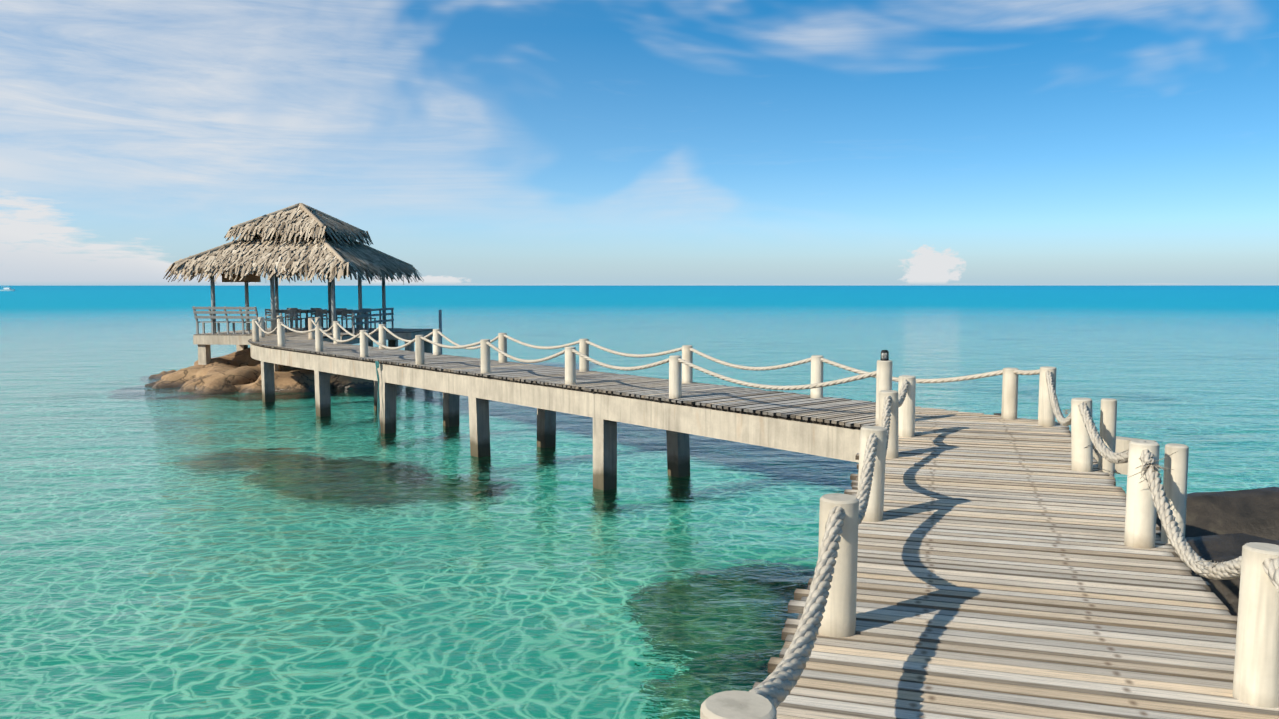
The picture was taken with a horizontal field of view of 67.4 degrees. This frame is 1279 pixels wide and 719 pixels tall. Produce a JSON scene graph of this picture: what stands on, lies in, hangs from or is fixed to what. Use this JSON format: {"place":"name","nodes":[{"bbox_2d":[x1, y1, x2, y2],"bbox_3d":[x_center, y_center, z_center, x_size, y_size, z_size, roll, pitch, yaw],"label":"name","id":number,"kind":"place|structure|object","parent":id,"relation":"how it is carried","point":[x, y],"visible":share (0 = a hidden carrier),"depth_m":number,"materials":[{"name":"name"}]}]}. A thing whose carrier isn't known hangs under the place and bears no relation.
{"place":"outdoors","nodes":[
{"label":"outdoors","id":0,"kind":"place"},
{"bbox_2d":[193,330,432,364],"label":"pavilion platform","id":1,"kind":"structure","parent":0,"point":[204,342],"depth_m":33.94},
{"bbox_2d":[192,306,393,333],"bbox_3d":[-12.691,-1.547,35.905,6.107,0.982,5.099,0,4,-2],"label":"railing","id":2,"kind":"object","parent":1,"relation":"on","point":[295,313],"visible":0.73,"depth_m":35.35,"materials":[{"name":"wood"}]},
{"bbox_2d":[253,337,860,429],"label":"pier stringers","id":3,"kind":"object","parent":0,"point":[778,417],"visible":0.04,"depth_m":15.59,"materials":[{"name":"wood"}]},
{"bbox_2d":[248,335,877,426],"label":"pier deck boards","id":4,"kind":"object","parent":3,"relation":"on","point":[849,412],"visible":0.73,"depth_m":16.45,"materials":[{"name":"wood"}]},
{"bbox_2d":[0,285,1278,718],"bbox_3d":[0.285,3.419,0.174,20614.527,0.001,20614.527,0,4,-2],"label":"water surface","id":5,"kind":"object","parent":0,"point":[168,553],"visible":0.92,"depth_m":16.11,"materials":[{"name":"teal liquid"}]},
{"bbox_2d":[0,287,14,290],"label":"speed boat","id":6,"kind":"object","parent":5,"relation":"on","point":[6,289],"visible":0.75,"depth_m":547.10,"materials":[{"name":"white"}]},
{"bbox_2d":[0,0,1278,285],"label":"sky","id":7,"kind":"structure","parent":0,"point":[472,142],"materials":[{"name":"blue"}]},
{"label":"sea bed","id":8,"kind":"object","parent":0,"visible":0},
{"bbox_2d":[149,370,175,378],"bbox_3d":[-17.370,1.570,36.185,2.572,2.338,3.491,-3,5,-30],"label":"island rock","id":9,"kind":"object","parent":8,"relation":"on","point":[158,376],"visible":0.04,"depth_m":35.57,"materials":[{"name":"brown stone"}]},
{"bbox_2d":[145,348,305,393],"bbox_3d":[-14.126,1.422,35.375,6.720,3.790,11.241,1,5,14],"label":"island rock","id":10,"kind":"object","parent":8,"relation":"on","point":[223,374],"visible":0.17,"depth_m":32.41,"materials":[{"name":"brown stone"}]},
{"bbox_2d":[234,369,332,392],"bbox_3d":[-11.832,1.951,32.371,4.042,3.258,5.077,4,6,45],"label":"island rock","id":11,"kind":"object","parent":8,"relation":"on","point":[297,381],"visible":0.12,"depth_m":31.04,"materials":[{"name":"brown stone"}]},
{"bbox_2d":[210,265,441,353],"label":"gazebo posts","id":12,"kind":"object","parent":8,"relation":"on","point":[275,297],"visible":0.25,"depth_m":35.74,"materials":[{"name":"wood"}]},
{"bbox_2d":[222,274,260,281],"bbox_3d":[-14.085,-2.886,33.916,1.440,0.300,0.030,1,4,7],"label":"pavilion sign","id":13,"kind":"object","parent":12,"relation":"attached to","point":[251,278],"visible":0.77,"depth_m":33.90,"materials":[{"name":"brown wood"}]},
{"bbox_2d":[163,203,423,284],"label":"thatched roof","id":14,"kind":"structure","parent":12,"relation":"on","point":[289,242],"depth_m":34.00,"materials":[{"name":"beige wicker"}]},
{"bbox_2d":[194,328,432,335],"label":"pavilion floor","id":15,"kind":"structure","parent":12,"relation":"on","point":[342,333],"depth_m":35.59,"materials":[{"name":"grey wood"}]},
{"bbox_2d":[330,374,397,387],"bbox_3d":[-9.558,1.784,32.953,4.648,2.958,3.317,2,5,29],"label":"island rock","id":16,"kind":"object","parent":8,"relation":"on","point":[340,381],"visible":0.06,"depth_m":32.30,"materials":[{"name":"brown stone"}]},
{"bbox_2d":[250,338,1155,490],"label":"concrete pier","id":17,"kind":"structure","parent":8,"relation":"on","point":[679,424],"depth_m":17.10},
{"bbox_2d":[375,361,380,433],"bbox_3d":[-6.014,1.126,22.119,0.055,2.188,0.154,-4,6,-41],"label":"pipe","id":18,"kind":"object","parent":17,"relation":"attached to","point":[377,366],"visible":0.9,"depth_m":22.08,"materials":[{"name":"teal"}]},
{"bbox_2d":[252,316,1278,718],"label":"rail posts","id":19,"kind":"object","parent":17,"relation":"on","point":[1256,672],"visible":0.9,"depth_m":6.31,"materials":[{"name":"wood"}]},
{"bbox_2d":[255,316,1039,389],"bbox_3d":[-4.439,-0.444,22.023,2.771,0.509,27.863,-3,6,-38],"label":"rope","id":20,"kind":"object","parent":19,"relation":"on","point":[863,374],"visible":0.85,"depth_m":15.90,"materials":[{"name":"beige fabric"}]},
{"bbox_2d":[881,350,888,360],"bbox_3d":[3.037,-0.054,11.878,0.100,0.130,0.098,0,4,-2],"label":"lantern","id":21,"kind":"object","parent":19,"relation":"on","point":[887,355],"visible":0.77,"depth_m":11.84,"materials":[{"name":"black metal"}]},
{"bbox_2d":[740,370,1278,708],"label":"rope","id":22,"kind":"object","parent":19,"relation":"on","point":[775,687],"visible":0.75,"depth_m":4.59,"materials":[{"name":"white fabric"}]},
{"bbox_2d":[1156,487,1278,540],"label":"rock","id":23,"kind":"object","parent":8,"relation":"on","point":[1254,512],"visible":0.1,"depth_m":13.14,"materials":[{"name":"grey stone"}]},
{"bbox_2d":[1185,533,1278,615],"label":"rock","id":24,"kind":"object","parent":8,"relation":"on","point":[1220,548],"visible":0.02,"depth_m":9.54,"materials":[{"name":"grey stone"}]},
{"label":"deck supports","id":25,"kind":"object","parent":8,"relation":"on","visible":0},
{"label":"deck joists","id":26,"kind":"object","parent":25,"relation":"on","visible":0},
{"bbox_2d":[752,406,1278,718],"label":"deck boards","id":27,"kind":"object","parent":26,"relation":"on","point":[1004,571],"visible":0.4,"depth_m":5.17,"materials":[{"name":"brown wood"}]}
]}

